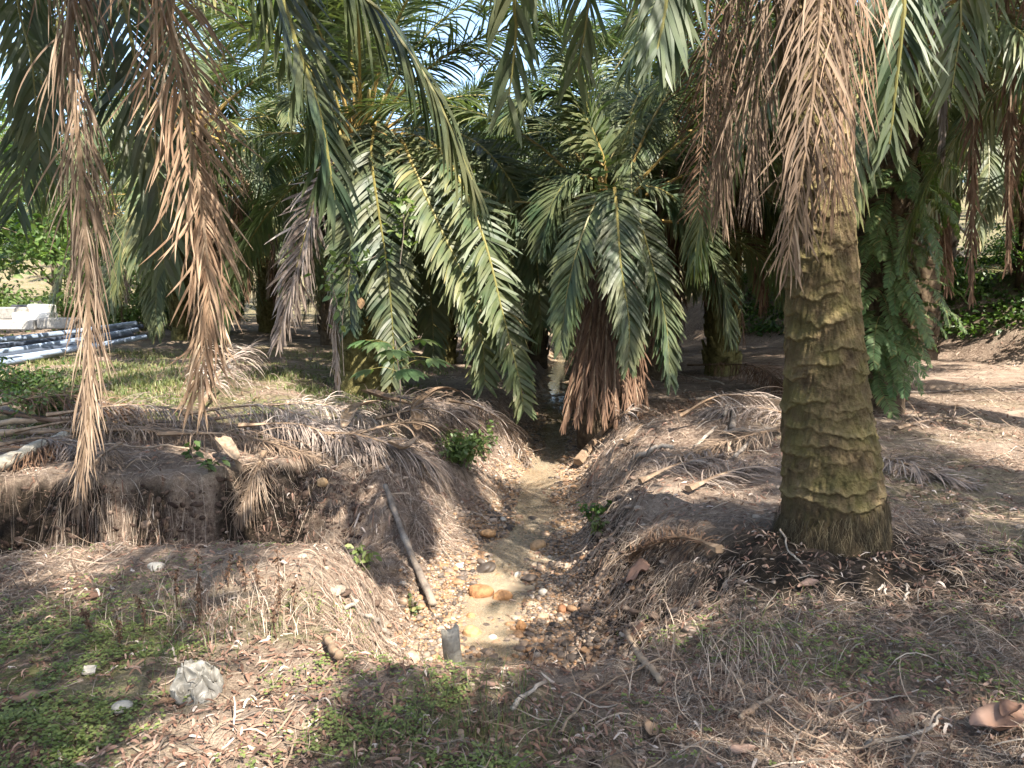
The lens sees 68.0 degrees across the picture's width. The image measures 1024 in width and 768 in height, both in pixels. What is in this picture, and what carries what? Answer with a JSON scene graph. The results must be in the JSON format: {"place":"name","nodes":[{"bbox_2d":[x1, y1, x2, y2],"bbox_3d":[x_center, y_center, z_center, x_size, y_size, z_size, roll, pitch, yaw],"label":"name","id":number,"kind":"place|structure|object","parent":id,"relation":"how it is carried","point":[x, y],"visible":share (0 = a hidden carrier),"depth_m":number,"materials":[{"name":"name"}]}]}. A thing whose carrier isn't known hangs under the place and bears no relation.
{"place":"outdoors","nodes":[
{"label":"outdoors","id":0,"kind":"place"},
{"bbox_2d":[0,347,457,444],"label":"field grass","id":1,"kind":"structure","parent":0,"point":[144,383],"depth_m":11.93,"materials":[{"name":"plant"}]},
{"bbox_2d":[0,0,867,209],"label":"sky","id":2,"kind":"structure","parent":0,"point":[463,22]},
{"bbox_2d":[438,349,571,668],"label":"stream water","id":3,"kind":"structure","parent":0,"point":[536,481],"depth_m":7.45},
{"bbox_2d":[0,183,1023,767],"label":"ground","id":4,"kind":"structure","parent":0,"point":[754,353],"depth_m":5.34,"materials":[{"name":"soil"}]},
{"bbox_2d":[0,307,29,319],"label":"concrete block","id":5,"kind":"object","parent":4,"relation":"on","point":[6,313],"depth_m":21.42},
{"bbox_2d":[0,319,41,329],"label":"concrete block","id":6,"kind":"object","parent":4,"relation":"on","point":[18,324],"depth_m":20.84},
{"bbox_2d":[0,284,50,336],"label":"leafy shrub","id":7,"kind":"object","parent":4,"relation":"on","point":[11,299],"visible":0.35,"depth_m":22.72,"materials":[{"name":"green plant"}]},
{"bbox_2d":[12,312,57,319],"bbox_3d":[-13.493,-1.899,21.483,1.034,0.272,0.506,0,6,-3],"label":"concrete block","id":8,"kind":"object","parent":4,"relation":"on","point":[26,315],"depth_m":21.23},
{"bbox_2d":[0,431,71,471],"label":"log","id":9,"kind":"object","parent":4,"relation":"on","point":[7,457],"visible":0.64,"depth_m":7.31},
{"bbox_2d":[0,352,72,365],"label":"pipe","id":10,"kind":"object","parent":4,"relation":"on","point":[29,357],"visible":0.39,"depth_m":14.99,"materials":[{"name":"black plastic"}]},
{"bbox_2d":[0,434,76,472],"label":"fallen frond","id":11,"kind":"object","parent":4,"relation":"on","point":[39,451],"visible":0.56,"depth_m":7.39,"materials":[{"name":"brown plant"}]},
{"bbox_2d":[0,355,86,402],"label":"leafy shrub","id":12,"kind":"object","parent":4,"relation":"on","point":[20,377],"visible":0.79,"depth_m":10.87,"materials":[{"name":"green plant"}]},
{"bbox_2d":[0,126,100,296],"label":"broadleaf tree","id":13,"kind":"object","parent":4,"relation":"on","point":[16,231],"visible":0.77,"depth_m":14.70,"materials":[{"name":"green plant"}]},
{"bbox_2d":[0,380,100,417],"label":"leafy shrub","id":14,"kind":"object","parent":4,"relation":"on","point":[6,399],"visible":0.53,"depth_m":9.49,"materials":[{"name":"green plant"}]},
{"bbox_2d":[0,428,109,462],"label":"fallen frond","id":15,"kind":"object","parent":4,"relation":"on","point":[69,451],"visible":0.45,"depth_m":7.69,"materials":[{"name":"brown plant"}]},
{"bbox_2d":[37,317,82,328],"bbox_3d":[-12.594,-1.694,21.152,1.046,0.316,0.502,0,6,-3],"label":"concrete block","id":16,"kind":"object","parent":4,"relation":"on","point":[47,323],"depth_m":20.91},
{"bbox_2d":[0,331,133,356],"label":"pipe","id":17,"kind":"object","parent":4,"relation":"on","point":[122,335],"visible":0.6,"depth_m":16.21,"materials":[{"name":"black plastic"}]},
{"bbox_2d":[17,284,117,331],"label":"leafy shrub","id":18,"kind":"object","parent":4,"relation":"on","point":[45,297],"visible":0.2,"depth_m":22.83,"materials":[{"name":"green plant"}]},
{"bbox_2d":[0,110,135,330],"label":"broadleaf tree","id":19,"kind":"object","parent":4,"relation":"on","point":[17,275],"visible":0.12,"depth_m":24.58,"materials":[{"name":"green plant"}]},
{"bbox_2d":[0,321,137,342],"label":"pipe","id":20,"kind":"object","parent":4,"relation":"on","point":[38,335],"visible":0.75,"depth_m":16.99,"materials":[{"name":"black plastic"}]},
{"bbox_2d":[0,327,138,353],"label":"pipe","id":21,"kind":"object","parent":4,"relation":"on","point":[38,345],"visible":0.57,"depth_m":16.29,"materials":[{"name":"black plastic"}]},
{"bbox_2d":[0,324,143,348],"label":"pipe","id":22,"kind":"object","parent":4,"relation":"on","point":[30,342],"visible":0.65,"depth_m":16.57,"materials":[{"name":"black plastic"}]},
{"bbox_2d":[0,380,148,424],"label":"fallen frond","id":23,"kind":"object","parent":4,"relation":"on","point":[31,398],"visible":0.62,"depth_m":9.29,"materials":[{"name":"brown plant"}]},
{"bbox_2d":[2,334,146,356],"bbox_3d":[-9.390,-0.709,15.769,0.120,0.483,4.128,3,7,26],"label":"pipe","id":24,"kind":"object","parent":4,"relation":"on","point":[75,348],"visible":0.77,"depth_m":16.00,"materials":[{"name":"black plastic"}]},
{"bbox_2d":[0,408,185,425],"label":"frond stalk","id":25,"kind":"object","parent":4,"relation":"on","point":[18,421],"visible":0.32,"depth_m":9.13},
{"bbox_2d":[52,441,134,522],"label":"fallen frond","id":26,"kind":"object","parent":4,"relation":"on","point":[104,461],"visible":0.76,"depth_m":6.86,"materials":[{"name":"brown plant"}]},
{"bbox_2d":[14,406,196,446],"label":"fallen frond","id":27,"kind":"object","parent":4,"relation":"on","point":[131,434],"visible":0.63,"depth_m":8.59,"materials":[{"name":"brown plant"}]},
{"bbox_2d":[30,428,186,433],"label":"frond stalk","id":28,"kind":"object","parent":27,"relation":"on","point":[53,431],"visible":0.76,"depth_m":8.47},
{"bbox_2d":[76,288,164,337],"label":"leafy shrub","id":29,"kind":"object","parent":4,"relation":"on","point":[134,313],"visible":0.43,"depth_m":22.63,"materials":[{"name":"green plant"}]},
{"bbox_2d":[46,392,223,434],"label":"fallen frond","id":30,"kind":"object","parent":4,"relation":"on","point":[162,408],"visible":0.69,"depth_m":8.94,"materials":[{"name":"brown plant"}]},
{"bbox_2d":[2,56,310,345],"bbox_3d":[-9.520,-5.017,22.132,8.838,7.967,8.935,0,6,0],"label":"oil palm","id":31,"kind":"object","parent":4,"relation":"on","point":[159,298],"visible":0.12,"depth_m":20.20,"materials":[{"name":"green plant"}]},
{"bbox_2d":[170,659,223,705],"bbox_3d":[-1.280,1.198,3.082,0.204,0.130,0.195,-3,21,-23],"label":"stone","id":32,"kind":"object","parent":4,"relation":"on","point":[208,676],"visible":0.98,"depth_m":3.07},
{"bbox_2d":[0,0,407,357],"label":"oil palm","id":33,"kind":"object","parent":4,"relation":"on","point":[128,240],"visible":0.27,"depth_m":16.02,"materials":[{"name":"green plant"}]},
{"bbox_2d":[115,86,318,332],"bbox_3d":[-8.223,-5.430,25.396,8.749,7.867,8.549,-2,7,-17],"label":"oil palm","id":34,"kind":"object","parent":4,"relation":"on","point":[266,323],"visible":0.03,"depth_m":25.18,"materials":[{"name":"green plant"}]},
{"bbox_2d":[185,339,271,403],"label":"fallen frond","id":35,"kind":"object","parent":4,"relation":"on","point":[241,355],"visible":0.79,"depth_m":11.29,"materials":[{"name":"brown plant"}]},
{"bbox_2d":[215,436,241,472],"bbox_3d":[-2.778,0.682,7.391,0.151,0.279,0.659,-4,8,-33],"label":"leaf sheath","id":36,"kind":"object","parent":4,"relation":"on","point":[228,445],"visible":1,"depth_m":7.27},
{"bbox_2d":[134,414,346,449],"bbox_3d":[-3.051,0.516,8.819,3.036,0.237,0.747,3,7,25],"label":"fallen frond","id":37,"kind":"object","parent":4,"relation":"on","point":[221,427],"visible":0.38,"depth_m":8.80,"materials":[{"name":"brown plant"}]},
{"bbox_2d":[157,424,327,472],"bbox_3d":[-2.830,0.663,8.055,2.078,0.400,0.810,2,7,16],"label":"fallen frond","id":38,"kind":"object","parent":4,"relation":"on","point":[250,444],"visible":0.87,"depth_m":7.99,"materials":[{"name":"brown plant"}]},
{"bbox_2d":[0,0,493,501],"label":"oil palm","id":39,"kind":"object","parent":4,"relation":"on","point":[50,50],"visible":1,"depth_m":4.79,"materials":[{"name":"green plant"}]},
{"bbox_2d":[217,450,278,531],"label":"fallen frond","id":40,"kind":"object","parent":4,"relation":"on","point":[256,477],"visible":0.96,"depth_m":7.21,"materials":[{"name":"brown plant"}]},
{"bbox_2d":[183,390,350,444],"bbox_3d":[-2.621,0.375,8.733,2.038,0.542,1.031,2,7,18],"label":"fallen frond","id":41,"kind":"object","parent":4,"relation":"on","point":[283,411],"visible":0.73,"depth_m":8.68,"materials":[{"name":"brown plant"}]},
{"bbox_2d":[340,400,379,427],"bbox_3d":[-1.840,0.336,8.830,0.261,0.160,1.196,1,6,8],"label":"leaf sheath","id":42,"kind":"object","parent":41,"relation":"on","point":[348,413],"visible":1,"depth_m":8.79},
{"bbox_2d":[208,402,361,438],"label":"fallen frond","id":43,"kind":"object","parent":4,"relation":"on","point":[259,415],"visible":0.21,"depth_m":8.94,"materials":[{"name":"brown plant"}]},
{"bbox_2d":[238,404,374,468],"bbox_3d":[-2.128,0.548,8.146,1.586,0.580,0.824,5,8,36],"label":"fallen frond","id":44,"kind":"object","parent":4,"relation":"on","point":[313,436],"visible":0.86,"depth_m":8.09,"materials":[{"name":"brown plant"}]},
{"bbox_2d":[263,388,390,431],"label":"fallen frond","id":45,"kind":"object","parent":4,"relation":"on","point":[369,420],"visible":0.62,"depth_m":9.29,"materials":[{"name":"brown plant"}]},
{"bbox_2d":[323,633,343,660],"bbox_3d":[-0.812,1.183,3.423,0.050,0.049,0.253,-3,7,-28],"label":"stick","id":46,"kind":"object","parent":4,"relation":"on","point":[334,650],"visible":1,"depth_m":3.38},
{"bbox_2d":[202,37,471,345],"bbox_3d":[-5.069,-5.075,20.375,8.529,8.582,8.998,0,6,0],"label":"oil palm","id":47,"kind":"object","parent":4,"relation":"on","point":[281,105],"visible":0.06,"depth_m":19.91,"materials":[{"name":"green plant"}]},
{"bbox_2d":[56,0,651,423],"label":"oil palm","id":48,"kind":"object","parent":4,"relation":"on","point":[418,176],"visible":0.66,"depth_m":11.36,"materials":[{"name":"green plant"}]},
{"bbox_2d":[303,188,417,373],"bbox_3d":[-2.142,-1.450,10.858,1.646,2.685,0.497,0,6,0],"label":"creeper","id":49,"kind":"object","parent":48,"relation":"attached to","point":[398,205],"visible":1,"depth_m":10.82,"materials":[{"name":"green plant"}]},
{"bbox_2d":[342,543,381,570],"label":"seedling","id":50,"kind":"object","parent":4,"relation":"on","point":[364,558],"visible":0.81,"depth_m":5.87,"materials":[{"name":"green plant"}]},
{"bbox_2d":[10,412,761,681],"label":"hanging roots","id":51,"kind":"object","parent":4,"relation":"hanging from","point":[442,530],"visible":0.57,"depth_m":6.83,"materials":[{"name":"plant"}]},
{"bbox_2d":[314,427,460,495],"bbox_3d":[-1.332,0.846,8.031,1.604,0.759,0.888,0,6,0],"label":"fallen frond","id":52,"kind":"object","parent":4,"relation":"on","point":[410,453],"visible":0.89,"depth_m":7.93,"materials":[{"name":"brown plant"}]},
{"bbox_2d":[301,190,493,341],"bbox_3d":[-3.760,-4.745,25.938,8.975,7.110,9.142,0,6,0],"label":"oil palm","id":53,"kind":"object","parent":4,"relation":"on","point":[308,301],"visible":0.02,"depth_m":25.24,"materials":[{"name":"green plant"}]},
{"bbox_2d":[347,338,453,434],"bbox_3d":[-1.293,0.059,8.872,1.129,1.166,1.216,-4,8,-33],"label":"cassava sapling","id":54,"kind":"object","parent":4,"relation":"on","point":[407,374],"visible":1,"depth_m":8.67,"materials":[{"name":"plant"}]},
{"bbox_2d":[235,62,576,363],"bbox_3d":[-1.701,-4.152,19.236,9.378,7.731,8.882,0,6,0],"label":"oil palm","id":55,"kind":"object","parent":4,"relation":"on","point":[450,350],"visible":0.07,"depth_m":18.20,"materials":[{"name":"green plant"}]},
{"bbox_2d":[383,483,436,607],"bbox_3d":[-0.893,1.311,6.483,0.079,0.542,1.803,-2,7,-20],"label":"pole","id":56,"kind":"object","parent":4,"relation":"on","point":[425,586],"visible":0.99,"depth_m":6.38,"materials":[{"name":"grey wood"}]},
{"bbox_2d":[343,385,476,424],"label":"fallen frond","id":57,"kind":"object","parent":4,"relation":"on","point":[408,398],"visible":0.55,"depth_m":9.76,"materials":[{"name":"brown plant"}]},
{"bbox_2d":[361,389,410,404],"bbox_3d":[-1.620,0.161,9.610,0.179,0.127,0.994,-6,9,-43],"label":"leaf sheath","id":58,"kind":"object","parent":57,"relation":"on","point":[381,394],"visible":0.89,"depth_m":9.60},
{"bbox_2d":[350,407,482,456],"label":"fallen frond","id":59,"kind":"object","parent":4,"relation":"on","point":[404,424],"visible":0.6,"depth_m":8.59,"materials":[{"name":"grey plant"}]},
{"bbox_2d":[375,393,498,449],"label":"fallen frond","id":60,"kind":"object","parent":4,"relation":"on","point":[458,419],"visible":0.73,"depth_m":9.20,"materials":[{"name":"brown plant"}]},
{"bbox_2d":[410,387,459,432],"bbox_3d":[-1.018,0.265,9.265,0.346,0.370,1.726,1,6,11],"label":"leaf sheath","id":61,"kind":"object","parent":60,"relation":"on","point":[418,416],"visible":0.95,"depth_m":9.15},
{"bbox_2d":[441,624,462,668],"bbox_3d":[-0.326,1.716,4.307,0.114,0.732,0.085,-5,8,-17],"label":"wooden post","id":62,"kind":"object","parent":4,"relation":"on","point":[450,638],"visible":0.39,"depth_m":4.25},
{"bbox_2d":[1,548,903,766],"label":"dry grass","id":63,"kind":"structure","parent":4,"relation":"on","point":[336,606],"depth_m":3.60,"materials":[{"name":"plant"}]},
{"bbox_2d":[432,420,501,469],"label":"leafy shrub","id":64,"kind":"object","parent":4,"relation":"on","point":[462,450],"visible":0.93,"depth_m":8.59,"materials":[{"name":"green plant"}]},
{"bbox_2d":[469,584,493,598],"bbox_3d":[-0.250,1.717,6.225,0.212,0.139,0.152,0,6,-2],"label":"stone","id":65,"kind":"object","parent":4,"relation":"on","point":[477,591],"visible":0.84,"depth_m":6.17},
{"bbox_2d":[388,101,579,372],"bbox_3d":[0.623,-4.126,21.499,9.100,7.583,8.713,0,6,0],"label":"oil palm","id":66,"kind":"object","parent":4,"relation":"on","point":[541,358],"visible":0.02,"depth_m":21.32,"materials":[{"name":"green plant"}]},
{"bbox_2d":[446,398,534,467],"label":"fallen frond","id":67,"kind":"object","parent":4,"relation":"on","point":[502,424],"visible":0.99,"depth_m":10.62,"materials":[{"name":"brown plant"}]},
{"bbox_2d":[0,315,1023,767],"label":"dry straw","id":68,"kind":"object","parent":4,"relation":"on","point":[732,733],"visible":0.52,"depth_m":4.02,"materials":[{"name":"plant"}]},
{"bbox_2d":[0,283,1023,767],"bbox_3d":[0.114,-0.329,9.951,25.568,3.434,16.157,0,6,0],"label":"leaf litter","id":69,"kind":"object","parent":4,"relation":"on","point":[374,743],"visible":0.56,"depth_m":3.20,"materials":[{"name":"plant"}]},
{"bbox_2d":[0,262,1023,767],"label":"fallen leaflets","id":70,"kind":"object","parent":4,"relation":"on","point":[804,708],"visible":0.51,"depth_m":3.72,"materials":[{"name":"brown plant"}]},
{"bbox_2d":[0,539,1023,767],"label":"ground cover","id":71,"kind":"object","parent":4,"relation":"on","point":[14,714],"visible":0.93,"depth_m":3.09,"materials":[{"name":"plant"}]},
{"bbox_2d":[0,377,1023,767],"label":"stones","id":72,"kind":"object","parent":4,"relation":"on","point":[342,591],"visible":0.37,"depth_m":5.17,"materials":[{"name":"stone"}]},
{"bbox_2d":[0,358,1023,767],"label":"twigs","id":73,"kind":"object","parent":4,"relation":"on","point":[976,540],"visible":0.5,"depth_m":3.79,"materials":[{"name":"brown wood"}]},
{"bbox_2d":[476,0,608,148],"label":"oil palm","id":74,"kind":"object","parent":4,"relation":"on","point":[506,70],"visible":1,"depth_m":4.54,"materials":[{"name":"green plant"}]},
{"bbox_2d":[131,517,1023,767],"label":"green grass","id":75,"kind":"structure","parent":4,"relation":"on","point":[457,723],"depth_m":2.92,"materials":[{"name":"plant"}]},
{"bbox_2d":[576,496,611,522],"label":"seedling","id":76,"kind":"object","parent":4,"relation":"on","point":[594,510],"visible":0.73,"depth_m":7.05,"materials":[{"name":"green plant"}]},
{"bbox_2d":[573,404,642,465],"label":"fallen frond","id":77,"kind":"object","parent":4,"relation":"on","point":[579,459],"visible":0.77,"depth_m":10.26,"materials":[{"name":"brown plant"}]},
{"bbox_2d":[291,0,936,449],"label":"oil palm","id":78,"kind":"object","parent":4,"relation":"on","point":[609,280],"visible":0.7,"depth_m":10.41,"materials":[{"name":"green plant"}]},
{"bbox_2d":[561,658,680,731],"bbox_3d":[0.418,1.245,3.115,0.143,0.061,0.844,6,9,42],"label":"twig","id":79,"kind":"object","parent":4,"relation":"on","point":[581,702],"visible":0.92,"depth_m":3.15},
{"bbox_2d":[488,21,784,354],"bbox_3d":[3.707,-4.265,18.338,8.941,8.125,9.056,0,6,0],"label":"oil palm","id":80,"kind":"object","parent":4,"relation":"on","point":[690,289],"visible":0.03,"depth_m":16.88,"materials":[{"name":"green plant"}]},
{"bbox_2d":[626,558,649,581],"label":"dry leaf","id":81,"kind":"object","parent":4,"relation":"on","point":[638,566],"visible":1,"depth_m":5.26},
{"bbox_2d":[622,628,663,684],"bbox_3d":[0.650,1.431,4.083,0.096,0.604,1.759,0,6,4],"label":"stick","id":82,"kind":"object","parent":4,"relation":"on","point":[642,659],"visible":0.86,"depth_m":3.36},
{"bbox_2d":[620,524,725,569],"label":"fallen frond","id":83,"kind":"object","parent":4,"relation":"on","point":[716,548],"visible":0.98,"depth_m":5.19,"materials":[{"name":"brown plant"}]},
{"bbox_2d":[621,392,748,443],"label":"fallen frond","id":84,"kind":"object","parent":4,"relation":"on","point":[625,440],"visible":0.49,"depth_m":10.17,"materials":[{"name":"brown plant"}]},
{"bbox_2d":[638,449,737,483],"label":"fallen frond","id":85,"kind":"object","parent":4,"relation":"on","point":[668,468],"visible":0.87,"depth_m":7.04,"materials":[{"name":"brown plant"}]},
{"bbox_2d":[457,0,927,380],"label":"oil palm","id":86,"kind":"object","parent":4,"relation":"on","point":[624,175],"visible":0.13,"depth_m":13.63,"materials":[{"name":"green plant"}]},
{"bbox_2d":[662,420,780,461],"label":"fallen frond","id":87,"kind":"object","parent":4,"relation":"on","point":[728,443],"visible":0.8,"depth_m":7.80,"materials":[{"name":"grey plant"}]},
{"bbox_2d":[679,386,783,420],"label":"fallen frond","id":88,"kind":"object","parent":4,"relation":"on","point":[748,402],"visible":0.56,"depth_m":8.65,"materials":[{"name":"brown plant"}]},
{"bbox_2d":[683,452,780,491],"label":"fallen frond","id":89,"kind":"object","parent":4,"relation":"on","point":[691,487],"visible":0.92,"depth_m":6.71,"materials":[{"name":"brown plant"}]},
{"bbox_2d":[687,358,783,397],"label":"fallen frond","id":90,"kind":"object","parent":4,"relation":"on","point":[768,376],"visible":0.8,"depth_m":13.82,"materials":[{"name":"brown plant"}]},
{"bbox_2d":[697,391,780,427],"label":"fallen frond","id":91,"kind":"object","parent":4,"relation":"on","point":[744,410],"visible":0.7,"depth_m":8.59,"materials":[{"name":"brown plant"}]},
{"bbox_2d":[528,0,962,376],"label":"oil palm","id":92,"kind":"object","parent":4,"relation":"on","point":[712,351],"visible":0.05,"depth_m":15.47,"materials":[{"name":"green plant"}]},
{"bbox_2d":[556,0,1023,414],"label":"oil palm","id":93,"kind":"object","parent":4,"relation":"on","point":[865,167],"visible":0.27,"depth_m":10.24,"materials":[{"name":"green plant"}]},
{"bbox_2d":[854,151,977,420],"bbox_3d":[5.227,-1.394,10.454,2.039,3.850,1.649,2,7,16],"label":"trunk fern","id":94,"kind":"object","parent":93,"relation":"attached to","point":[878,221],"visible":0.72,"depth_m":10.10,"materials":[{"name":"green plant"}]},
{"bbox_2d":[615,0,1014,557],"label":"oil palm","id":95,"kind":"object","parent":4,"relation":"on","point":[834,496],"visible":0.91,"depth_m":4.53,"materials":[{"name":"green plant"}]},
{"bbox_2d":[733,0,1023,359],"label":"oil palm","id":96,"kind":"object","parent":4,"relation":"on","point":[991,192],"visible":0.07,"depth_m":14.05,"materials":[{"name":"green plant"}]},
{"bbox_2d":[739,252,1023,339],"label":"ground cover","id":97,"kind":"object","parent":4,"relation":"on","point":[771,326],"visible":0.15,"depth_m":17.10,"materials":[{"name":"green plant"}]},
{"bbox_2d":[864,714,940,746],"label":"twig","id":98,"kind":"object","parent":4,"relation":"on","point":[928,728],"visible":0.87,"depth_m":2.74,"materials":[{"name":"brown wood"}]},
{"bbox_2d":[881,453,986,491],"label":"fallen frond","id":99,"kind":"object","parent":4,"relation":"on","point":[917,470],"visible":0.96,"depth_m":6.69,"materials":[{"name":"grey plant"}]},
{"bbox_2d":[850,0,1023,309],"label":"oil palm","id":100,"kind":"object","parent":4,"relation":"on","point":[968,131],"visible":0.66,"depth_m":8.66,"materials":[{"name":"green plant"}]},
{"bbox_2d":[867,0,1023,291],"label":"oil palm","id":101,"kind":"object","parent":4,"relation":"on","point":[1019,280],"visible":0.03,"depth_m":16.34,"materials":[{"name":"green plant"}]},
{"bbox_2d":[893,405,1007,429],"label":"fallen frond","id":102,"kind":"object","parent":4,"relation":"on","point":[898,427],"visible":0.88,"depth_m":9.76,"materials":[{"name":"brown plant"}]},
{"bbox_2d":[939,259,1009,300],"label":"leafy shrub","id":103,"kind":"object","parent":4,"relation":"on","point":[960,278],"visible":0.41,"depth_m":17.06,"materials":[{"name":"green plant"}]},
{"bbox_2d":[945,0,1022,261],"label":"oil palm","id":104,"kind":"object","parent":4,"relation":"on","point":[954,245],"visible":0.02,"depth_m":19.58,"materials":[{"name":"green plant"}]},
{"bbox_2d":[956,217,1019,267],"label":"leafy shrub","id":105,"kind":"object","parent":4,"relation":"on","point":[1000,242],"visible":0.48,"depth_m":18.24,"materials":[{"name":"green plant"}]},
{"bbox_2d":[969,702,1023,730],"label":"dry leaf","id":106,"kind":"object","parent":4,"relation":"on","point":[989,716],"visible":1,"depth_m":2.82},
{"bbox_2d":[999,699,1021,716],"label":"dry leaf","id":107,"kind":"object","parent":106,"relation":"on","point":[1006,706],"visible":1,"depth_m":2.83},
{"bbox_2d":[387,389,662,671],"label":"gravel","id":108,"kind":"structure","parent":0,"point":[567,634],"depth_m":5.98,"materials":[{"name":"gravel"}]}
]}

